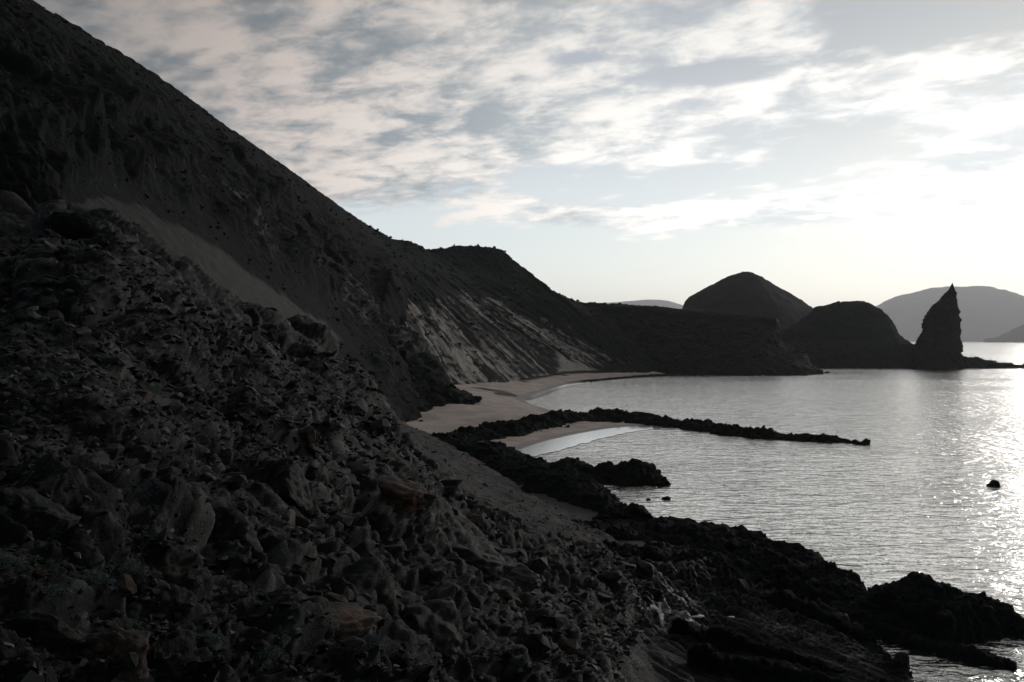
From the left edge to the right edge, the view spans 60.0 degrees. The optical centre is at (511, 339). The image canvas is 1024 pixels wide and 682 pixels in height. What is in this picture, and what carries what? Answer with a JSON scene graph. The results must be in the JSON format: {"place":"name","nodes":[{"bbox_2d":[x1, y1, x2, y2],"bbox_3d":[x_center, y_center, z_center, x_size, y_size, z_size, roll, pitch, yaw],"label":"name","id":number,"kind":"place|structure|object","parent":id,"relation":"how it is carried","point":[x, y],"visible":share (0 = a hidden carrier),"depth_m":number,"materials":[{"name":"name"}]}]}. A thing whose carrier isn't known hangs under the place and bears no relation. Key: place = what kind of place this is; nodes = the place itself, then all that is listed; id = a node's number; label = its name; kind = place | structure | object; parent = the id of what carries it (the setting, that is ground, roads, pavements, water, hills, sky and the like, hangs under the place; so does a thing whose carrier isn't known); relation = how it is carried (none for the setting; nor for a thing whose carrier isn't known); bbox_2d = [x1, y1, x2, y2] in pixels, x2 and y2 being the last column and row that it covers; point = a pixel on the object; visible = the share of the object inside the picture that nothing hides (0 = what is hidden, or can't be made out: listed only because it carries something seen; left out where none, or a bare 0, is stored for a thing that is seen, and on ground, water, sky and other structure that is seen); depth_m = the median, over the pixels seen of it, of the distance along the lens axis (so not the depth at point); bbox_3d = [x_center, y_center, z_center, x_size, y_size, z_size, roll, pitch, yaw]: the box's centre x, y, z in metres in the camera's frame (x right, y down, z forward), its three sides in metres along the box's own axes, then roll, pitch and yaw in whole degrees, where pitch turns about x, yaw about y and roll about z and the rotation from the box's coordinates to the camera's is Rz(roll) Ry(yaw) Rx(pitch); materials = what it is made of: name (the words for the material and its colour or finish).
{"place":"outdoors","nodes":[
{"label":"outdoors","id":0,"kind":"place"},
{"bbox_2d":[0,0,481,421],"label":"hillside","id":1,"kind":"structure","parent":0,"point":[28,180],"depth_m":113.61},
{"bbox_2d":[0,0,471,409],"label":"hillside rocks","id":2,"kind":"object","parent":1,"relation":"on","point":[264,221],"visible":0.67,"depth_m":131.70,"materials":[{"name":"stone"}]},
{"bbox_2d":[0,190,913,681],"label":"rubble slope","id":3,"kind":"structure","parent":0,"point":[660,652],"depth_m":13.82,"materials":[{"name":"stone"}]},
{"bbox_2d":[0,555,29,568],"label":"mat plant","id":4,"kind":"object","parent":3,"relation":"on","point":[9,558],"visible":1,"depth_m":3.64,"materials":[{"name":"grey plant"}]},
{"bbox_2d":[14,309,31,321],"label":"loose boulder","id":5,"kind":"object","parent":3,"relation":"on","point":[23,315],"visible":0.98,"depth_m":13.71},
{"bbox_2d":[12,342,35,352],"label":"loose boulder","id":6,"kind":"object","parent":3,"relation":"on","point":[20,346],"visible":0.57,"depth_m":11.72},
{"bbox_2d":[23,369,41,377],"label":"loose boulder","id":7,"kind":"object","parent":3,"relation":"on","point":[29,373],"visible":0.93,"depth_m":10.36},
{"bbox_2d":[29,453,43,460],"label":"loose boulder","id":8,"kind":"object","parent":3,"relation":"on","point":[37,456],"visible":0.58,"depth_m":5.54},
{"bbox_2d":[0,486,81,539],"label":"boulder","id":9,"kind":"object","parent":3,"relation":"on","point":[35,512],"visible":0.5,"depth_m":4.29,"materials":[{"name":"stone"}]},
{"bbox_2d":[34,569,47,577],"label":"loose boulder","id":10,"kind":"object","parent":3,"relation":"on","point":[40,573],"visible":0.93,"depth_m":3.76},
{"bbox_2d":[0,609,83,649],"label":"boulder","id":11,"kind":"object","parent":3,"relation":"on","point":[51,631],"visible":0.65,"depth_m":3.42,"materials":[{"name":"stone"}]},
{"bbox_2d":[35,296,58,312],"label":"loose boulder","id":12,"kind":"object","parent":3,"relation":"on","point":[44,304],"visible":0.81,"depth_m":14.54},
{"bbox_2d":[44,309,63,321],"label":"loose boulder","id":13,"kind":"object","parent":3,"relation":"on","point":[55,314],"visible":0.54,"depth_m":14.22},
{"bbox_2d":[39,584,76,601],"bbox_3d":[-1.891,1.031,3.634,0.177,0.054,0.133,0,0,0],"label":"mat plant","id":14,"kind":"object","parent":3,"relation":"on","point":[54,588],"visible":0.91,"depth_m":3.64,"materials":[{"name":"grey plant"}]},
{"bbox_2d":[54,320,70,332],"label":"loose boulder","id":15,"kind":"object","parent":3,"relation":"on","point":[60,326],"visible":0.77,"depth_m":13.40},
{"bbox_2d":[43,211,95,239],"bbox_3d":[-12.114,-2.906,25.175,1.999,1.445,1.688,0,0,29],"label":"boulder","id":16,"kind":"object","parent":3,"relation":"on","point":[74,226],"visible":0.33,"depth_m":24.59,"materials":[{"name":"stone"}]},
{"bbox_2d":[63,446,75,454],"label":"loose boulder","id":17,"kind":"object","parent":3,"relation":"on","point":[70,450],"visible":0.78,"depth_m":8.31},
{"bbox_2d":[77,347,90,353],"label":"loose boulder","id":18,"kind":"object","parent":3,"relation":"on","point":[84,350],"visible":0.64,"depth_m":12.64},
{"bbox_2d":[91,332,101,340],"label":"loose boulder","id":19,"kind":"object","parent":3,"relation":"on","point":[97,335],"visible":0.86,"depth_m":13.26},
{"bbox_2d":[78,568,116,584],"bbox_3d":[-1.907,1.074,4.006,0.239,0.074,0.199,0,0,0],"label":"mat plant","id":20,"kind":"object","parent":3,"relation":"on","point":[91,572],"visible":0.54,"depth_m":4.01,"materials":[{"name":"grey plant"}]},
{"bbox_2d":[92,351,118,362],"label":"boulder","id":21,"kind":"object","parent":3,"relation":"on","point":[103,356],"visible":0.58,"depth_m":12.81,"materials":[{"name":"grey stone"}]},
{"bbox_2d":[104,443,124,460],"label":"loose boulder","id":22,"kind":"object","parent":3,"relation":"on","point":[114,450],"visible":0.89,"depth_m":8.74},
{"bbox_2d":[85,625,150,681],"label":"boulder","id":23,"kind":"object","parent":3,"relation":"on","point":[117,642],"visible":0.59,"depth_m":3.48,"materials":[{"name":"stone"}]},
{"bbox_2d":[121,652,138,668],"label":"loose boulder","id":24,"kind":"object","parent":23,"relation":"on","point":[129,659],"visible":1,"depth_m":3.39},
{"bbox_2d":[116,573,136,594],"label":"loose boulder","id":25,"kind":"object","parent":3,"relation":"on","point":[125,584],"visible":1,"depth_m":3.88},
{"bbox_2d":[115,562,150,576],"bbox_3d":[-1.987,1.192,4.620,0.214,0.065,0.180,0,0,0],"label":"mat plant","id":26,"kind":"object","parent":3,"relation":"on","point":[132,567],"visible":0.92,"depth_m":4.60,"materials":[{"name":"grey plant"}]},
{"bbox_2d":[134,390,153,402],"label":"loose boulder","id":27,"kind":"object","parent":3,"relation":"on","point":[147,395],"visible":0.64,"depth_m":12.45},
{"bbox_2d":[160,473,174,482],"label":"loose boulder","id":28,"kind":"object","parent":3,"relation":"on","point":[168,478],"visible":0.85,"depth_m":6.07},
{"bbox_2d":[203,639,221,653],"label":"loose boulder","id":29,"kind":"object","parent":3,"relation":"on","point":[215,649],"visible":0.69,"depth_m":4.48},
{"bbox_2d":[201,633,227,648],"bbox_3d":[-1.545,1.519,4.505,0.178,0.056,0.149,0,0,0],"label":"mat plant","id":30,"kind":"object","parent":3,"relation":"on","point":[219,638],"visible":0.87,"depth_m":4.49,"materials":[{"name":"grey plant"}]},
{"bbox_2d":[218,664,234,677],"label":"loose boulder","id":31,"kind":"object","parent":3,"relation":"on","point":[226,670],"visible":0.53,"depth_m":4.56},
{"bbox_2d":[207,498,262,557],"bbox_3d":[-2.617,1.545,7.173,1.066,0.583,0.732,0,0,12],"label":"boulder","id":32,"kind":"object","parent":3,"relation":"on","point":[231,524],"visible":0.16,"depth_m":7.08,"materials":[{"name":"stone"}]},
{"bbox_2d":[225,474,247,490],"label":"loose boulder","id":33,"kind":"object","parent":3,"relation":"on","point":[238,481],"visible":0.98,"depth_m":9.68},
{"bbox_2d":[236,412,252,424],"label":"loose boulder","id":34,"kind":"object","parent":3,"relation":"on","point":[243,418],"visible":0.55,"depth_m":15.75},
{"bbox_2d":[248,352,263,359],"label":"loose boulder","id":35,"kind":"object","parent":3,"relation":"on","point":[251,355],"visible":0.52,"depth_m":21.55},
{"bbox_2d":[253,552,267,563],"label":"boulder","id":36,"kind":"object","parent":3,"relation":"on","point":[262,558],"visible":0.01,"depth_m":7.95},
{"bbox_2d":[257,509,272,515],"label":"loose boulder","id":37,"kind":"object","parent":3,"relation":"on","point":[263,512],"visible":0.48,"depth_m":9.34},
{"bbox_2d":[260,407,272,415],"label":"loose boulder","id":38,"kind":"object","parent":3,"relation":"on","point":[265,411],"visible":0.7,"depth_m":16.45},
{"bbox_2d":[252,644,288,661],"bbox_3d":[-1.347,1.716,4.895,0.269,0.081,0.207,0,0,0],"label":"mat plant","id":39,"kind":"object","parent":3,"relation":"on","point":[267,652],"visible":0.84,"depth_m":4.85,"materials":[{"name":"grey plant"}]},
{"bbox_2d":[265,328,277,341],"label":"loose boulder","id":40,"kind":"object","parent":3,"relation":"on","point":[272,333],"visible":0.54,"depth_m":28.67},
{"bbox_2d":[274,633,290,648],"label":"loose boulder","id":41,"kind":"object","parent":3,"relation":"on","point":[283,640],"visible":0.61,"depth_m":4.98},
{"bbox_2d":[269,458,313,515],"bbox_3d":[-3.108,2.048,11.954,0.919,0.873,0.892,-5,-2,16],"label":"boulder","id":42,"kind":"object","parent":3,"relation":"on","point":[288,484],"visible":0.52,"depth_m":11.74,"materials":[{"name":"stone"}]},
{"bbox_2d":[289,506,309,527],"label":"loose boulder","id":43,"kind":"object","parent":3,"relation":"on","point":[302,521],"visible":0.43,"depth_m":10.99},
{"bbox_2d":[296,651,311,663],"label":"loose boulder","id":44,"kind":"object","parent":3,"relation":"on","point":[303,656],"visible":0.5,"depth_m":5.29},
{"bbox_2d":[298,426,315,445],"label":"loose boulder","id":45,"kind":"object","parent":3,"relation":"on","point":[307,434],"visible":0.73,"depth_m":16.75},
{"bbox_2d":[305,445,321,454],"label":"loose boulder","id":46,"kind":"object","parent":3,"relation":"on","point":[311,449],"visible":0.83,"depth_m":16.60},
{"bbox_2d":[308,526,325,532],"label":"loose boulder","id":47,"kind":"object","parent":3,"relation":"on","point":[318,529],"visible":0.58,"depth_m":11.42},
{"bbox_2d":[318,504,331,514],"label":"loose boulder","id":48,"kind":"object","parent":3,"relation":"on","point":[323,508],"visible":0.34,"depth_m":12.43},
{"bbox_2d":[0,230,667,681],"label":"rubble","id":49,"kind":"object","parent":3,"relation":"on","point":[16,374],"visible":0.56,"depth_m":13.33,"materials":[{"name":"stone"}]},
{"bbox_2d":[323,592,347,601],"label":"loose boulder","id":50,"kind":"object","parent":3,"relation":"on","point":[332,596],"visible":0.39,"depth_m":6.33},
{"bbox_2d":[332,513,352,527],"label":"loose boulder","id":51,"kind":"object","parent":3,"relation":"on","point":[346,520],"visible":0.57,"depth_m":12.15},
{"bbox_2d":[333,470,358,487],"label":"boulder","id":52,"kind":"object","parent":3,"relation":"on","point":[354,482],"visible":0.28,"depth_m":16.70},
{"bbox_2d":[338,546,359,563],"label":"loose boulder","id":53,"kind":"object","parent":3,"relation":"on","point":[353,555],"visible":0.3,"depth_m":10.05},
{"bbox_2d":[340,636,368,652],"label":"loose boulder","id":54,"kind":"object","parent":3,"relation":"on","point":[350,642],"visible":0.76,"depth_m":5.38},
{"bbox_2d":[329,602,381,644],"bbox_3d":[-1.396,1.976,5.949,1.050,0.384,0.545,-2,-1,-23],"label":"boulder","id":55,"kind":"object","parent":3,"relation":"on","point":[355,619],"visible":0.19,"depth_m":5.99,"materials":[{"name":"stone"}]},
{"bbox_2d":[344,397,368,413],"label":"loose boulder","id":56,"kind":"object","parent":3,"relation":"on","point":[361,404],"visible":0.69,"depth_m":26.36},
{"bbox_2d":[353,595,369,606],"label":"loose boulder","id":57,"kind":"object","parent":3,"relation":"on","point":[360,601],"visible":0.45,"depth_m":6.80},
{"bbox_2d":[352,593,373,605],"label":"loose boulder","id":58,"kind":"object","parent":3,"relation":"on","point":[368,597],"visible":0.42,"depth_m":6.91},
{"bbox_2d":[365,588,376,602],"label":"loose boulder","id":59,"kind":"object","parent":3,"relation":"on","point":[371,592],"visible":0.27,"depth_m":9.13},
{"bbox_2d":[362,633,393,648],"bbox_3d":[-0.847,1.856,5.488,0.223,0.068,0.181,0,0,0],"label":"mat plant","id":60,"kind":"object","parent":3,"relation":"on","point":[375,636],"visible":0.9,"depth_m":5.49,"materials":[{"name":"grey plant"}]},
{"bbox_2d":[370,418,390,436],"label":"loose boulder","id":61,"kind":"object","parent":3,"relation":"on","point":[380,427],"visible":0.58,"depth_m":25.99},
{"bbox_2d":[374,477,436,517],"bbox_3d":[-2.689,3.308,19.005,1.984,0.748,1.460,8,2,27],"label":"boulder","id":62,"kind":"object","parent":3,"relation":"on","point":[410,497],"visible":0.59,"depth_m":18.56,"materials":[{"name":"stone"}]},
{"bbox_2d":[403,550,411,562],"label":"loose boulder","id":63,"kind":"object","parent":3,"relation":"on","point":[407,555],"visible":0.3,"depth_m":18.54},
{"bbox_2d":[416,634,428,645],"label":"loose boulder","id":64,"kind":"object","parent":3,"relation":"on","point":[422,640],"visible":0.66,"depth_m":9.96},
{"bbox_2d":[398,599,462,666],"bbox_3d":[-1.250,3.675,11.204,1.246,0.773,0.905,7,-6,-24],"label":"boulder","id":65,"kind":"object","parent":3,"relation":"on","point":[434,620],"visible":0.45,"depth_m":11.06,"materials":[{"name":"stone"}]},
{"bbox_2d":[440,479,462,498],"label":"boulder","id":66,"kind":"object","parent":3,"relation":"on","point":[450,487],"visible":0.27,"depth_m":34.63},
{"bbox_2d":[465,512,481,528],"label":"loose boulder","id":67,"kind":"object","parent":3,"relation":"on","point":[476,519],"visible":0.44,"depth_m":32.45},
{"bbox_2d":[451,544,515,580],"bbox_3d":[-1.364,6.147,24.458,2.998,0.964,1.892,3,2,-5],"label":"boulder","id":68,"kind":"object","parent":3,"relation":"on","point":[492,567],"visible":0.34,"depth_m":24.11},
{"bbox_2d":[498,589,514,600],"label":"loose boulder","id":69,"kind":"object","parent":3,"relation":"on","point":[506,594],"visible":0.72,"depth_m":23.61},
{"bbox_2d":[501,548,518,557],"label":"loose boulder","id":70,"kind":"object","parent":3,"relation":"on","point":[512,553],"visible":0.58,"depth_m":30.66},
{"bbox_2d":[515,548,527,557],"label":"loose boulder","id":71,"kind":"object","parent":3,"relation":"on","point":[521,552],"visible":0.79,"depth_m":34.36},
{"bbox_2d":[503,563,540,592],"bbox_3d":[-0.229,7.512,27.141,2.297,1.122,1.362,-4,0,-29],"label":"boulder","id":72,"kind":"object","parent":3,"relation":"on","point":[523,577],"visible":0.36,"depth_m":27.11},
{"bbox_2d":[524,631,551,655],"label":"loose boulder","id":73,"kind":"object","parent":3,"relation":"on","point":[537,641],"visible":0.95,"depth_m":17.67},
{"bbox_2d":[529,557,547,573],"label":"loose boulder","id":74,"kind":"object","parent":3,"relation":"on","point":[538,565],"visible":0.98,"depth_m":32.96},
{"bbox_2d":[538,548,549,554],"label":"loose boulder","id":75,"kind":"object","parent":3,"relation":"on","point":[545,551],"visible":1,"depth_m":36.28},
{"bbox_2d":[546,612,563,629],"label":"loose boulder","id":76,"kind":"object","parent":3,"relation":"on","point":[555,620],"visible":0.86,"depth_m":23.48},
{"bbox_2d":[556,638,580,654],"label":"loose boulder","id":77,"kind":"object","parent":3,"relation":"on","point":[569,646],"visible":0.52,"depth_m":21.50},
{"bbox_2d":[588,612,604,623],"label":"boulder","id":78,"kind":"object","parent":3,"relation":"on","point":[599,615],"visible":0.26,"depth_m":30.84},
{"bbox_2d":[596,592,612,600],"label":"loose boulder","id":79,"kind":"object","parent":3,"relation":"on","point":[607,597],"visible":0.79,"depth_m":36.09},
{"bbox_2d":[606,603,616,611],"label":"loose boulder","id":80,"kind":"object","parent":3,"relation":"on","point":[612,607],"visible":0.96,"depth_m":35.35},
{"bbox_2d":[603,572,621,580],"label":"loose boulder","id":81,"kind":"object","parent":3,"relation":"on","point":[613,576],"visible":0.97,"depth_m":38.99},
{"bbox_2d":[636,561,654,576],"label":"loose boulder","id":82,"kind":"object","parent":3,"relation":"on","point":[646,568],"visible":1,"depth_m":43.59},
{"bbox_2d":[646,587,663,600],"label":"loose boulder","id":83,"kind":"object","parent":3,"relation":"on","point":[656,593],"visible":0.64,"depth_m":41.83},
{"bbox_2d":[21,370,893,681],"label":"beach","id":84,"kind":"structure","parent":0,"point":[501,402],"depth_m":149.75,"materials":[{"name":"sand"}]},
{"bbox_2d":[523,381,595,399],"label":"swash","id":85,"kind":"object","parent":84,"relation":"on","point":[544,392],"visible":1,"depth_m":244.68,"materials":[{"name":"liquid"}]},
{"bbox_2d":[482,453,652,519],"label":"lava reef","id":86,"kind":"object","parent":84,"relation":"on","point":[572,486],"visible":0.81,"depth_m":78.87},
{"bbox_2d":[518,425,660,455],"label":"swash","id":87,"kind":"object","parent":84,"relation":"on","point":[553,445],"visible":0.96,"depth_m":124.18,"materials":[{"name":"liquid"}]},
{"bbox_2d":[579,373,707,381],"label":"lava reef","id":88,"kind":"object","parent":84,"relation":"on","point":[650,375],"visible":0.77,"depth_m":330.00},
{"bbox_2d":[603,539,789,588],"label":"lava reef","id":89,"kind":"object","parent":84,"relation":"on","point":[666,551],"visible":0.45,"depth_m":51.40},
{"bbox_2d":[687,642,851,681],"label":"lava ledge","id":90,"kind":"object","parent":84,"relation":"on","point":[703,658],"visible":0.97,"depth_m":34.24,"materials":[{"name":"stone"}]},
{"bbox_2d":[670,617,885,681],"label":"lava ledge","id":91,"kind":"object","parent":84,"relation":"on","point":[721,638],"visible":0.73,"depth_m":37.01,"materials":[{"name":"stone"}]},
{"bbox_2d":[703,588,876,643],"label":"lava ledge","id":92,"kind":"object","parent":84,"relation":"on","point":[781,600],"visible":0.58,"depth_m":42.09,"materials":[{"name":"stone"}]},
{"bbox_2d":[362,221,652,384],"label":"ash hill","id":93,"kind":"structure","parent":0,"point":[517,341],"depth_m":328.39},
{"bbox_2d":[361,220,647,376],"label":"ash hill rocks","id":94,"kind":"object","parent":93,"relation":"on","point":[510,314],"visible":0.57,"depth_m":356.78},
{"bbox_2d":[399,420,632,578],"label":"scree slope","id":95,"kind":"structure","parent":0,"point":[471,482],"depth_m":67.71,"materials":[{"name":"gravel"}]},
{"bbox_2d":[399,419,622,551],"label":"scree stones","id":96,"kind":"object","parent":95,"relation":"on","point":[546,517],"visible":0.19,"depth_m":64.44,"materials":[{"name":"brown stone"}]},
{"bbox_2d":[614,561,635,569],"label":"boulder","id":97,"kind":"object","parent":95,"relation":"on","point":[628,566],"visible":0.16,"depth_m":44.73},
{"bbox_2d":[34,0,1023,307],"label":"sky","id":98,"kind":"structure","parent":0,"point":[827,152],"materials":[{"name":"white"}]},
{"bbox_2d":[607,299,682,308],"bbox_3d":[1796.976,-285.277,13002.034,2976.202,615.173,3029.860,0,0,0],"label":"island","id":99,"kind":"structure","parent":0,"point":[659,303],"depth_m":12670.68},
{"bbox_2d":[596,303,825,375],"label":"headland","id":100,"kind":"structure","parent":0,"point":[688,341],"depth_m":378.61,"materials":[{"name":"stone"}]},
{"bbox_2d":[682,271,812,332],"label":"cone hill","id":101,"kind":"structure","parent":0,"point":[749,292],"depth_m":678.27,"materials":[{"name":"stone"}]},
{"bbox_2d":[524,341,1023,681],"bbox_3d":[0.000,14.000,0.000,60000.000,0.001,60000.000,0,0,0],"label":"sea","id":102,"kind":"structure","parent":0,"point":[905,491],"depth_m":99.68,"materials":[{"name":"white liquid"}]},
{"bbox_2d":[439,436,670,486],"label":"lava reef","id":103,"kind":"object","parent":102,"relation":"in","point":[632,471],"visible":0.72,"depth_m":88.76},
{"bbox_2d":[432,407,870,444],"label":"lava reef","id":104,"kind":"object","parent":102,"relation":"in","point":[522,426],"visible":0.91,"depth_m":131.54},
{"bbox_2d":[571,516,867,591],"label":"lava reef","id":105,"kind":"object","parent":102,"relation":"in","point":[722,538],"visible":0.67,"depth_m":59.33},
{"bbox_2d":[729,541,1023,643],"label":"lava reef","id":106,"kind":"object","parent":102,"relation":"in","point":[927,606],"visible":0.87,"depth_m":42.95},
{"bbox_2d":[821,600,1017,669],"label":"lava reef","id":107,"kind":"object","parent":102,"relation":"in","point":[881,628],"visible":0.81,"depth_m":40.26},
{"bbox_2d":[986,480,1000,486],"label":"sea rock","id":108,"kind":"object","parent":102,"relation":"in","point":[994,483],"visible":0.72,"depth_m":84.64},
{"bbox_2d":[779,301,911,344],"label":"round hill","id":109,"kind":"structure","parent":0,"point":[850,321],"depth_m":502.41,"materials":[{"name":"stone"}]},
{"bbox_2d":[783,338,1023,367],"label":"shore spit","id":110,"kind":"structure","parent":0,"point":[856,353],"depth_m":448.78,"materials":[{"name":"stone"}]},
{"bbox_2d":[905,282,965,368],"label":"rock spire","id":111,"kind":"object","parent":110,"relation":"on","point":[938,344],"visible":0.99,"depth_m":430.27,"materials":[{"name":"stone"}]},
{"bbox_2d":[876,286,1023,340],"bbox_3d":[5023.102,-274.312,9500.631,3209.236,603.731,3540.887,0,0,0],"label":"island","id":112,"kind":"structure","parent":0,"point":[988,312],"depth_m":8664.73,"materials":[{"name":"stone"}]},
{"bbox_2d":[983,324,1023,341],"bbox_3d":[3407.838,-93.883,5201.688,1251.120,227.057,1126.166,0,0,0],"label":"island","id":113,"kind":"structure","parent":0,"point":[1015,334],"depth_m":5146.93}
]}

